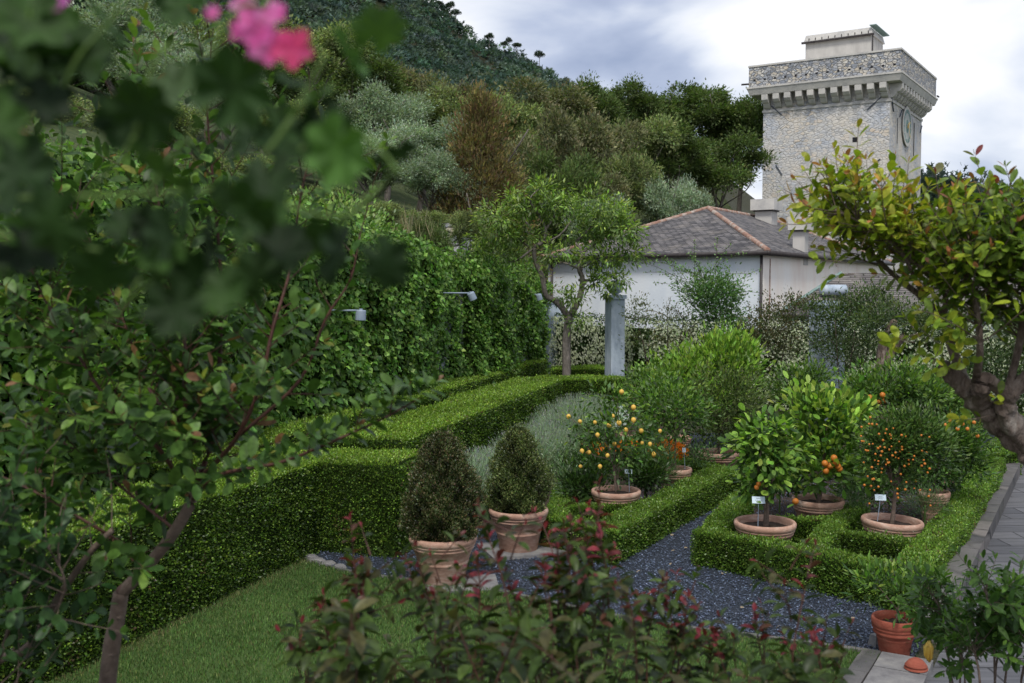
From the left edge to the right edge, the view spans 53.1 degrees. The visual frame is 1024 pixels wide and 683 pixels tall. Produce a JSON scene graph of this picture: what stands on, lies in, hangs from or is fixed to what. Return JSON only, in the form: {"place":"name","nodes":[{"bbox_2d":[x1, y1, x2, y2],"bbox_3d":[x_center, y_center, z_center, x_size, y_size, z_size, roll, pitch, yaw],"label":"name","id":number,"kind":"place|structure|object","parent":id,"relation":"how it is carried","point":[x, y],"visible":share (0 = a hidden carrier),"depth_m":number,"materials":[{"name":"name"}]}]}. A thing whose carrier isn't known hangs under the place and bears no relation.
{"place":"outdoors","nodes":[
{"label":"outdoors","id":0,"kind":"place"},
{"bbox_2d":[0,0,418,360],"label":"ivy geranium","id":1,"kind":"object","parent":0,"point":[44,44],"visible":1,"depth_m":0.66,"materials":[{"name":"green plant"}]},
{"bbox_2d":[0,78,732,283],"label":"hillside","id":2,"kind":"structure","parent":0,"point":[401,195],"depth_m":49.76,"materials":[{"name":"green plant"}]},
{"bbox_2d":[79,97,205,155],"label":"broadleaf tree","id":3,"kind":"object","parent":2,"relation":"on","point":[185,121],"visible":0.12,"depth_m":29.65,"materials":[{"name":"green plant"}]},
{"bbox_2d":[66,0,219,92],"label":"olive tree","id":4,"kind":"object","parent":2,"relation":"on","point":[122,19],"visible":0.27,"depth_m":41.34,"materials":[{"name":"green plant"}]},
{"bbox_2d":[104,29,227,150],"bbox_3d":[-12.500,-8.890,37.296,4.894,4.607,4.436,-1,3,-18],"label":"olive tree","id":5,"kind":"object","parent":2,"relation":"on","point":[189,55],"visible":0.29,"depth_m":36.59,"materials":[{"name":"green plant"}]},
{"bbox_2d":[169,12,285,138],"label":"broadleaf tree","id":6,"kind":"object","parent":2,"relation":"on","point":[223,38],"visible":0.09,"depth_m":47.87,"materials":[{"name":"green plant"}]},
{"bbox_2d":[178,151,289,189],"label":"broadleaf tree","id":7,"kind":"object","parent":2,"relation":"on","point":[227,166],"visible":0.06,"depth_m":28.98,"materials":[{"name":"green plant"}]},
{"bbox_2d":[241,50,319,155],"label":"oak tree","id":8,"kind":"object","parent":2,"relation":"on","point":[288,91],"visible":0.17,"depth_m":44.97,"materials":[{"name":"green plant"}]},
{"bbox_2d":[274,14,379,115],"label":"broadleaf tree","id":9,"kind":"object","parent":2,"relation":"on","point":[324,41],"visible":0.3,"depth_m":53.35,"materials":[{"name":"green plant"}]},
{"bbox_2d":[290,42,414,133],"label":"oak tree","id":10,"kind":"object","parent":2,"relation":"on","point":[382,69],"visible":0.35,"depth_m":63.56,"materials":[{"name":"green plant"}]},
{"bbox_2d":[308,127,437,205],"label":"olive tree","id":11,"kind":"object","parent":2,"relation":"on","point":[382,174],"visible":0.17,"depth_m":40.37,"materials":[{"name":"green plant"}]},
{"bbox_2d":[335,76,438,201],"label":"olive tree","id":12,"kind":"object","parent":2,"relation":"on","point":[378,109],"visible":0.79,"depth_m":50.25,"materials":[{"name":"green plant"}]},
{"bbox_2d":[365,110,477,213],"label":"olive tree","id":13,"kind":"object","parent":2,"relation":"on","point":[432,137],"visible":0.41,"depth_m":45.53,"materials":[{"name":"green plant"}]},
{"bbox_2d":[410,215,456,263],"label":"oak tree","id":14,"kind":"object","parent":2,"relation":"on","point":[444,240],"visible":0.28,"depth_m":32.51,"materials":[{"name":"green plant"}]},
{"bbox_2d":[395,146,476,211],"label":"olive tree","id":15,"kind":"object","parent":2,"relation":"on","point":[421,174],"visible":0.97,"depth_m":39.40,"materials":[{"name":"green plant"}]},
{"bbox_2d":[396,60,479,127],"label":"tree","id":16,"kind":"object","parent":2,"relation":"on","point":[413,81],"visible":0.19,"depth_m":69.60,"materials":[{"name":"green plant"}]},
{"bbox_2d":[387,81,520,196],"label":"broadleaf tree","id":17,"kind":"object","parent":2,"relation":"on","point":[439,112],"visible":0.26,"depth_m":59.58,"materials":[{"name":"green plant"}]},
{"bbox_2d":[447,208,492,258],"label":"broadleaf tree","id":18,"kind":"object","parent":2,"relation":"on","point":[463,218],"visible":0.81,"depth_m":34.49,"materials":[{"name":"green plant"}]},
{"bbox_2d":[408,62,564,294],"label":"cypress tree","id":19,"kind":"object","parent":2,"relation":"on","point":[482,149],"visible":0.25,"depth_m":40.12,"materials":[{"name":"brown plant"}]},
{"bbox_2d":[453,89,554,166],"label":"broadleaf tree","id":20,"kind":"object","parent":2,"relation":"on","point":[524,114],"visible":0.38,"depth_m":60.20,"materials":[{"name":"green plant"}]},
{"bbox_2d":[463,70,600,151],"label":"broadleaf tree","id":21,"kind":"object","parent":2,"relation":"on","point":[574,99],"visible":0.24,"depth_m":67.75,"materials":[{"name":"green plant"}]},
{"bbox_2d":[499,97,619,241],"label":"tree","id":22,"kind":"object","parent":2,"relation":"on","point":[598,136],"visible":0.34,"depth_m":56.50,"materials":[{"name":"green plant"}]},
{"bbox_2d":[519,138,616,257],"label":"oak tree","id":23,"kind":"object","parent":2,"relation":"on","point":[576,172],"visible":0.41,"depth_m":48.84,"materials":[{"name":"green plant"}]},
{"bbox_2d":[539,69,630,142],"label":"oak tree","id":24,"kind":"object","parent":2,"relation":"on","point":[604,99],"visible":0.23,"depth_m":75.12,"materials":[{"name":"green plant"}]},
{"bbox_2d":[539,112,649,181],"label":"broadleaf tree","id":25,"kind":"object","parent":2,"relation":"on","point":[638,135],"visible":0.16,"depth_m":64.26,"materials":[{"name":"green plant"}]},
{"bbox_2d":[566,165,633,242],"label":"russet leaved tree","id":26,"kind":"object","parent":2,"relation":"on","point":[623,187],"visible":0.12,"depth_m":50.73,"materials":[{"name":"green plant"}]},
{"bbox_2d":[579,72,665,124],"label":"oak tree","id":27,"kind":"object","parent":2,"relation":"on","point":[640,101],"visible":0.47,"depth_m":81.31,"materials":[{"name":"green plant"}]},
{"bbox_2d":[593,148,664,221],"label":"broadleaf tree","id":28,"kind":"object","parent":2,"relation":"on","point":[629,172],"visible":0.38,"depth_m":61.84,"materials":[{"name":"green plant"}]},
{"bbox_2d":[593,108,687,224],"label":"broadleaf tree","id":29,"kind":"object","parent":2,"relation":"on","point":[659,135],"visible":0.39,"depth_m":67.55,"materials":[{"name":"green plant"}]},
{"bbox_2d":[627,115,716,192],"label":"oak tree","id":30,"kind":"object","parent":2,"relation":"on","point":[691,150],"visible":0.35,"depth_m":69.63,"materials":[{"name":"green plant"}]},
{"bbox_2d":[636,169,715,221],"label":"olive tree","id":31,"kind":"object","parent":2,"relation":"on","point":[663,206],"visible":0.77,"depth_m":61.94,"materials":[{"name":"green plant"}]},
{"bbox_2d":[634,77,751,141],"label":"oak tree","id":32,"kind":"object","parent":2,"relation":"on","point":[692,95],"visible":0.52,"depth_m":84.35,"materials":[{"name":"green plant"}]},
{"bbox_2d":[662,126,781,207],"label":"oak tree","id":33,"kind":"object","parent":2,"relation":"on","point":[731,163],"visible":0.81,"depth_m":73.76,"materials":[{"name":"green plant"}]},
{"bbox_2d":[695,85,762,211],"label":"oak tree","id":34,"kind":"object","parent":2,"relation":"on","point":[749,109],"visible":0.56,"depth_m":83.28,"materials":[{"name":"green plant"}]},
{"bbox_2d":[741,24,938,270],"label":"stone tower","id":35,"kind":"structure","parent":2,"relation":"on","point":[824,94],"depth_m":77.14,"materials":[{"name":"stone"}]},
{"bbox_2d":[78,0,754,213],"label":"hill","id":36,"kind":"structure","parent":0,"point":[747,197],"depth_m":235.69,"materials":[{"name":"green plant"}]},
{"bbox_2d":[66,0,628,187],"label":"wood","id":37,"kind":"object","parent":36,"relation":"on","point":[513,63],"visible":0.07,"depth_m":225.63,"materials":[{"name":"green plant"}]},
{"bbox_2d":[34,557,879,682],"bbox_3d":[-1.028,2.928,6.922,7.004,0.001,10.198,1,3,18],"label":"lawn","id":38,"kind":"structure","parent":0,"point":[244,650],"depth_m":9.42,"materials":[{"name":"green plant"}]},
{"bbox_2d":[0,0,449,682],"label":"crape myrtle sapling","id":39,"kind":"object","parent":38,"relation":"on","point":[194,418],"visible":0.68,"depth_m":3.02,"materials":[{"name":"green plant"}]},
{"bbox_2d":[540,419,697,506],"bbox_3d":[2.144,2.259,19.528,3.620,0.001,13.416,1,3,9],"label":"flower bed","id":40,"kind":"object","parent":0,"point":[623,482],"depth_m":17.45,"materials":[{"name":"green plant"}]},
{"bbox_2d":[501,419,577,465],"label":"lavender","id":41,"kind":"object","parent":40,"relation":"on","point":[561,433],"visible":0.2,"depth_m":18.42,"materials":[{"name":"green plant"}]},
{"bbox_2d":[554,377,668,506],"bbox_3d":[1.361,1.529,13.925,1.522,2.080,1.189,1,3,16],"label":"potted lemon tree","id":42,"kind":"object","parent":40,"relation":"on","point":[612,493],"visible":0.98,"depth_m":13.82,"materials":[{"name":"green plant"}]},
{"bbox_2d":[617,290,663,406],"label":"slender shrub","id":43,"kind":"object","parent":40,"relation":"on","point":[640,341],"visible":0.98,"depth_m":25.49,"materials":[{"name":"green plant"}]},
{"bbox_2d":[611,356,677,440],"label":"potted citrus tree","id":44,"kind":"object","parent":40,"relation":"on","point":[647,372],"visible":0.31,"depth_m":19.25,"materials":[{"name":"green plant"}]},
{"bbox_2d":[628,364,731,485],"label":"potted citrus tree","id":45,"kind":"object","parent":40,"relation":"on","point":[667,416],"visible":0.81,"depth_m":15.39,"materials":[{"name":"green plant"}]},
{"bbox_2d":[631,318,782,456],"bbox_3d":[3.802,0.885,20.147,3.020,2.711,2.955,0,3,0],"label":"potted citrus tree","id":46,"kind":"object","parent":40,"relation":"on","point":[715,345],"visible":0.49,"depth_m":19.95,"materials":[{"name":"green plant"}]},
{"bbox_2d":[678,353,786,465],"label":"potted citrus tree","id":47,"kind":"object","parent":40,"relation":"on","point":[734,411],"visible":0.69,"depth_m":16.96,"materials":[{"name":"green plant"}]},
{"bbox_2d":[315,431,993,656],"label":"gravel path","id":48,"kind":"structure","parent":0,"point":[652,555],"depth_m":11.26,"materials":[{"name":"grey gravel"}]},
{"bbox_2d":[425,574,497,593],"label":"stone slab","id":49,"kind":"structure","parent":48,"relation":"on","point":[493,582],"depth_m":11.34,"materials":[{"name":"grey stone"}]},
{"bbox_2d":[397,425,487,585],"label":"potted myrtle","id":50,"kind":"object","parent":49,"relation":"on","point":[441,497],"visible":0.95,"depth_m":11.17,"materials":[{"name":"plant"}]},
{"bbox_2d":[477,539,566,559],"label":"stone slab","id":51,"kind":"structure","parent":48,"relation":"on","point":[541,549],"depth_m":12.60,"materials":[{"name":"grey stone"}]},
{"bbox_2d":[484,422,556,552],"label":"potted myrtle","id":52,"kind":"object","parent":51,"relation":"on","point":[517,488],"visible":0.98,"depth_m":12.56,"materials":[{"name":"plant"}]},
{"bbox_2d":[538,466,731,563],"bbox_3d":[1.499,2.287,14.553,2.053,0.534,4.568,2,3,30],"label":"parterre hedge","id":53,"kind":"object","parent":48,"relation":"on","point":[664,511],"visible":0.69,"depth_m":13.61,"materials":[{"name":"green plant"}]},
{"bbox_2d":[476,406,939,666],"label":"garden soil","id":54,"kind":"structure","parent":0,"point":[935,654],"depth_m":14.71,"materials":[{"name":"brown soil"}]},
{"bbox_2d":[0,425,154,682],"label":"shaded shrub","id":55,"kind":"object","parent":54,"relation":"on","point":[14,621],"visible":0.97,"depth_m":2.80,"materials":[{"name":"green plant"}]},
{"bbox_2d":[0,148,217,493],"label":"laurel shrub","id":56,"kind":"object","parent":54,"relation":"on","point":[3,373],"visible":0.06,"depth_m":11.11,"materials":[{"name":"green plant"}]},
{"bbox_2d":[0,454,323,682],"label":"clipped hedge","id":57,"kind":"object","parent":54,"relation":"on","point":[250,532],"visible":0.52,"depth_m":10.43,"materials":[{"name":"green plant"}]},
{"bbox_2d":[0,119,554,513],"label":"ivy wall","id":58,"kind":"structure","parent":54,"relation":"on","point":[425,324],"depth_m":18.82,"materials":[{"name":"plant"}]},
{"bbox_2d":[167,169,435,326],"bbox_3d":[-3.897,-1.787,18.485,3.627,3.299,12.354,1,3,13],"label":"vine mound","id":59,"kind":"object","parent":58,"relation":"on","point":[376,221],"visible":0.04,"depth_m":21.41,"materials":[{"name":"green plant"}]},
{"bbox_2d":[237,442,418,557],"bbox_3d":[-2.332,1.970,13.190,2.361,1.312,1.131,1,3,16],"label":"clipped hedge","id":60,"kind":"object","parent":54,"relation":"on","point":[366,485],"visible":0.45,"depth_m":12.61,"materials":[{"name":"green plant"}]},
{"bbox_2d":[135,358,547,482],"bbox_3d":[-1.770,1.537,21.564,0.822,1.304,19.093,1,3,15],"label":"clipped hedge","id":61,"kind":"object","parent":54,"relation":"on","point":[528,368],"visible":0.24,"depth_m":18.39,"materials":[{"name":"green plant"}]},
{"bbox_2d":[269,510,509,682],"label":"red tipped shrub","id":62,"kind":"object","parent":54,"relation":"on","point":[352,621],"visible":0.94,"depth_m":2.44,"materials":[{"name":"green plant"}]},
{"bbox_2d":[324,371,628,459],"bbox_3d":[-0.522,1.620,19.885,2.709,1.311,11.321,1,3,24],"label":"clipped hedge","id":63,"kind":"object","parent":54,"relation":"on","point":[480,416],"visible":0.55,"depth_m":18.79,"materials":[{"name":"green plant"}]},
{"bbox_2d":[434,476,656,682],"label":"red tipped shrub","id":64,"kind":"object","parent":54,"relation":"on","point":[564,664],"visible":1,"depth_m":2.40,"materials":[{"name":"green plant"}]},
{"bbox_2d":[461,167,653,375],"bbox_3d":[1.153,-1.206,26.046,4.959,6.465,2.931,0,3,0],"label":"leaning fruit tree","id":65,"kind":"object","parent":54,"relation":"on","point":[596,227],"visible":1,"depth_m":25.74,"materials":[{"name":"green plant"}]},
{"bbox_2d":[550,459,623,502],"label":"ground shrub","id":66,"kind":"object","parent":54,"relation":"on","point":[573,479],"visible":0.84,"depth_m":14.24,"materials":[{"name":"green plant"}]},
{"bbox_2d":[550,440,635,486],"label":"ground shrub","id":67,"kind":"object","parent":54,"relation":"on","point":[598,460],"visible":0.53,"depth_m":15.21,"materials":[{"name":"green plant"}]},
{"bbox_2d":[605,280,626,376],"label":"stone pillar","id":68,"kind":"structure","parent":54,"relation":"on","point":[614,353],"depth_m":26.16,"materials":[{"name":"grey stone"}]},
{"bbox_2d":[607,451,676,499],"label":"ground shrub","id":69,"kind":"object","parent":54,"relation":"on","point":[650,476],"visible":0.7,"depth_m":14.76,"materials":[{"name":"green plant"}]},
{"bbox_2d":[645,297,706,404],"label":"slender shrub","id":70,"kind":"object","parent":54,"relation":"on","point":[667,326],"visible":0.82,"depth_m":25.47,"materials":[{"name":"green plant"}]},
{"bbox_2d":[592,565,765,682],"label":"red tipped shrub","id":71,"kind":"object","parent":54,"relation":"on","point":[686,649],"visible":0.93,"depth_m":2.64,"materials":[{"name":"green plant"}]},
{"bbox_2d":[634,237,767,416],"bbox_3d":[4.571,-0.306,25.033,3.202,4.576,1.766,0,3,0],"label":"climbing rose","id":72,"kind":"object","parent":54,"relation":"on","point":[713,299],"visible":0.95,"depth_m":24.85,"materials":[{"name":"green plant"}]},
{"bbox_2d":[699,538,860,682],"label":"red tipped shrub","id":73,"kind":"object","parent":54,"relation":"on","point":[785,670],"visible":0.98,"depth_m":2.62,"materials":[{"name":"green plant"}]},
{"bbox_2d":[547,311,1023,412],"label":"jasmine hedge","id":74,"kind":"object","parent":54,"relation":"on","point":[588,346],"visible":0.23,"depth_m":28.28,"materials":[{"name":"green plant"}]},
{"bbox_2d":[730,284,847,419],"bbox_3d":[6.700,0.304,24.517,3.447,3.411,1.803,0,3,0],"label":"dark shrub","id":75,"kind":"object","parent":54,"relation":"on","point":[768,331],"visible":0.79,"depth_m":24.41,"materials":[{"name":"green plant"}]},
{"bbox_2d":[785,273,919,377],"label":"dark shrub","id":76,"kind":"object","parent":54,"relation":"on","point":[872,293],"visible":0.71,"depth_m":23.88,"materials":[{"name":"green plant"}]},
{"bbox_2d":[843,648,880,682],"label":"stone kerb","id":77,"kind":"structure","parent":54,"relation":"on","point":[862,656],"depth_m":8.80,"materials":[{"name":"grey stone"}]},
{"bbox_2d":[827,466,916,510],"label":"ground shrub","id":78,"kind":"object","parent":54,"relation":"on","point":[878,491],"visible":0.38,"depth_m":14.51,"materials":[{"name":"green plant"}]},
{"bbox_2d":[836,550,950,656],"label":"potted citrus seedling","id":79,"kind":"object","parent":54,"relation":"on","point":[891,634],"visible":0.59,"depth_m":9.12,"materials":[{"name":"green plant"}]},
{"bbox_2d":[863,651,932,682],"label":"stone slab","id":80,"kind":"structure","parent":54,"relation":"on","point":[887,667],"depth_m":8.61,"materials":[{"name":"grey stone"}]},
{"bbox_2d":[896,475,964,528],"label":"fennel plant","id":81,"kind":"object","parent":54,"relation":"on","point":[926,500],"visible":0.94,"depth_m":13.09,"materials":[{"name":"green plant"}]},
{"bbox_2d":[914,462,1023,643],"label":"stone kerb","id":82,"kind":"structure","parent":54,"relation":"on","point":[977,543],"depth_m":13.09,"materials":[{"name":"grey stone"}]},
{"bbox_2d":[939,297,1023,425],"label":"dark shrub","id":83,"kind":"object","parent":54,"relation":"on","point":[990,360],"visible":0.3,"depth_m":19.89,"materials":[{"name":"green plant"}]},
{"bbox_2d":[434,0,1023,200],"label":"sky","id":84,"kind":"structure","parent":0,"point":[974,49],"materials":[{"name":"white"}]},
{"bbox_2d":[807,301,845,420],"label":"stone pillar","id":85,"kind":"structure","parent":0,"point":[828,362],"depth_m":25.43,"materials":[{"name":"grey stone"}]},
{"bbox_2d":[752,432,961,520],"bbox_3d":[6.323,2.366,17.491,4.420,0.001,14.418,1,3,20],"label":"flower bed","id":86,"kind":"object","parent":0,"point":[789,509],"depth_m":15.45,"materials":[{"name":"green plant"}]},
{"bbox_2d":[628,450,801,501],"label":"parterre hedge","id":87,"kind":"object","parent":86,"relation":"on","point":[733,486],"visible":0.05,"depth_m":16.29,"materials":[{"name":"green plant"}]},
{"bbox_2d":[717,401,819,544],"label":"potted lemon tree","id":88,"kind":"object","parent":86,"relation":"on","point":[765,481],"visible":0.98,"depth_m":11.91,"materials":[{"name":"plant"}]},
{"bbox_2d":[758,352,838,440],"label":"potted citrus tree","id":89,"kind":"object","parent":86,"relation":"on","point":[793,369],"visible":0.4,"depth_m":19.06,"materials":[{"name":"green plant"}]},
{"bbox_2d":[762,371,886,519],"bbox_3d":[3.995,1.482,13.393,1.731,2.229,1.449,2,4,39],"label":"potted lemon tree","id":90,"kind":"object","parent":86,"relation":"on","point":[816,411],"visible":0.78,"depth_m":13.11,"materials":[{"name":"plant"}]},
{"bbox_2d":[798,318,867,388],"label":"slender shrub","id":91,"kind":"object","parent":86,"relation":"on","point":[840,353],"visible":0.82,"depth_m":22.04,"materials":[{"name":"green plant"}]},
{"bbox_2d":[689,455,1007,612],"bbox_3d":[4.952,2.284,14.511,3.174,0.543,8.353,2,4,31],"label":"parterre hedge","id":92,"kind":"object","parent":86,"relation":"on","point":[840,537],"visible":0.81,"depth_m":11.85,"materials":[{"name":"green plant"}]},
{"bbox_2d":[828,351,967,489],"bbox_3d":[6.229,1.288,16.616,2.243,2.277,1.946,1,3,21],"label":"potted citrus tree","id":93,"kind":"object","parent":86,"relation":"on","point":[911,384],"visible":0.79,"depth_m":16.32,"materials":[{"name":"green plant"}]},
{"bbox_2d":[840,391,974,543],"bbox_3d":[4.687,1.620,12.146,1.555,2.101,1.139,3,3,0],"label":"potted kumquat tree","id":94,"kind":"object","parent":86,"relation":"on","point":[908,438],"visible":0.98,"depth_m":12.01,"materials":[{"name":"green plant"}]},
{"bbox_2d":[837,281,988,443],"bbox_3d":[8.442,0.434,21.650,3.090,3.455,1.653,0,3,0],"label":"old crape myrtle","id":95,"kind":"object","parent":86,"relation":"on","point":[881,349],"visible":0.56,"depth_m":21.45,"materials":[{"name":"green plant"}]},
{"bbox_2d":[882,345,996,482],"bbox_3d":[7.276,1.220,17.113,1.795,2.362,1.711,-2,4,-32],"label":"potted citrus tree","id":96,"kind":"object","parent":86,"relation":"on","point":[956,404],"visible":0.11,"depth_m":16.98,"materials":[{"name":"green plant"}]},
{"bbox_2d":[911,403,1010,523],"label":"potted citrus tree","id":97,"kind":"object","parent":86,"relation":"on","point":[975,445],"visible":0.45,"depth_m":13.69,"materials":[{"name":"green plant"}]},
{"bbox_2d":[927,467,1023,682],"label":"paved path","id":98,"kind":"structure","parent":0,"point":[1007,537],"depth_m":12.54,"materials":[{"name":"stone"}]},
{"bbox_2d":[776,118,1023,464],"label":"gnarled crape myrtle","id":99,"kind":"object","parent":98,"relation":"on","point":[945,257],"visible":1,"depth_m":4.04,"materials":[{"name":"green plant"}]},
{"bbox_2d":[896,555,1005,682],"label":"citrus shrub","id":100,"kind":"object","parent":98,"relation":"on","point":[922,624],"visible":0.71,"depth_m":5.39,"materials":[{"name":"green plant"}]},
{"bbox_2d":[934,544,1023,682],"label":"citrus shrub","id":101,"kind":"object","parent":98,"relation":"on","point":[998,614],"visible":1,"depth_m":4.95,"materials":[{"name":"green plant"}]},
{"bbox_3d":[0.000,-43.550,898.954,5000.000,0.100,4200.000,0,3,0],"label":"ground","id":102,"kind":"structure","parent":0,"visible":0},
{"bbox_2d":[540,198,895,329],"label":"white house","id":103,"kind":"structure","parent":102,"relation":"on","point":[780,259],"depth_m":40.00,"materials":[{"name":"paint"}]},
{"bbox_2d":[777,272,1020,330],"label":"outbuilding","id":104,"kind":"structure","parent":102,"relation":"on","point":[833,284],"depth_m":32.34,"materials":[{"name":"white paint"}]},
{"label":"distant rise","id":105,"kind":"structure","parent":0,"visible":0},
{"bbox_2d":[920,161,1023,221],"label":"distant wood","id":106,"kind":"object","parent":105,"relation":"on","point":[930,173],"visible":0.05,"depth_m":186.63,"materials":[{"name":"green plant"}]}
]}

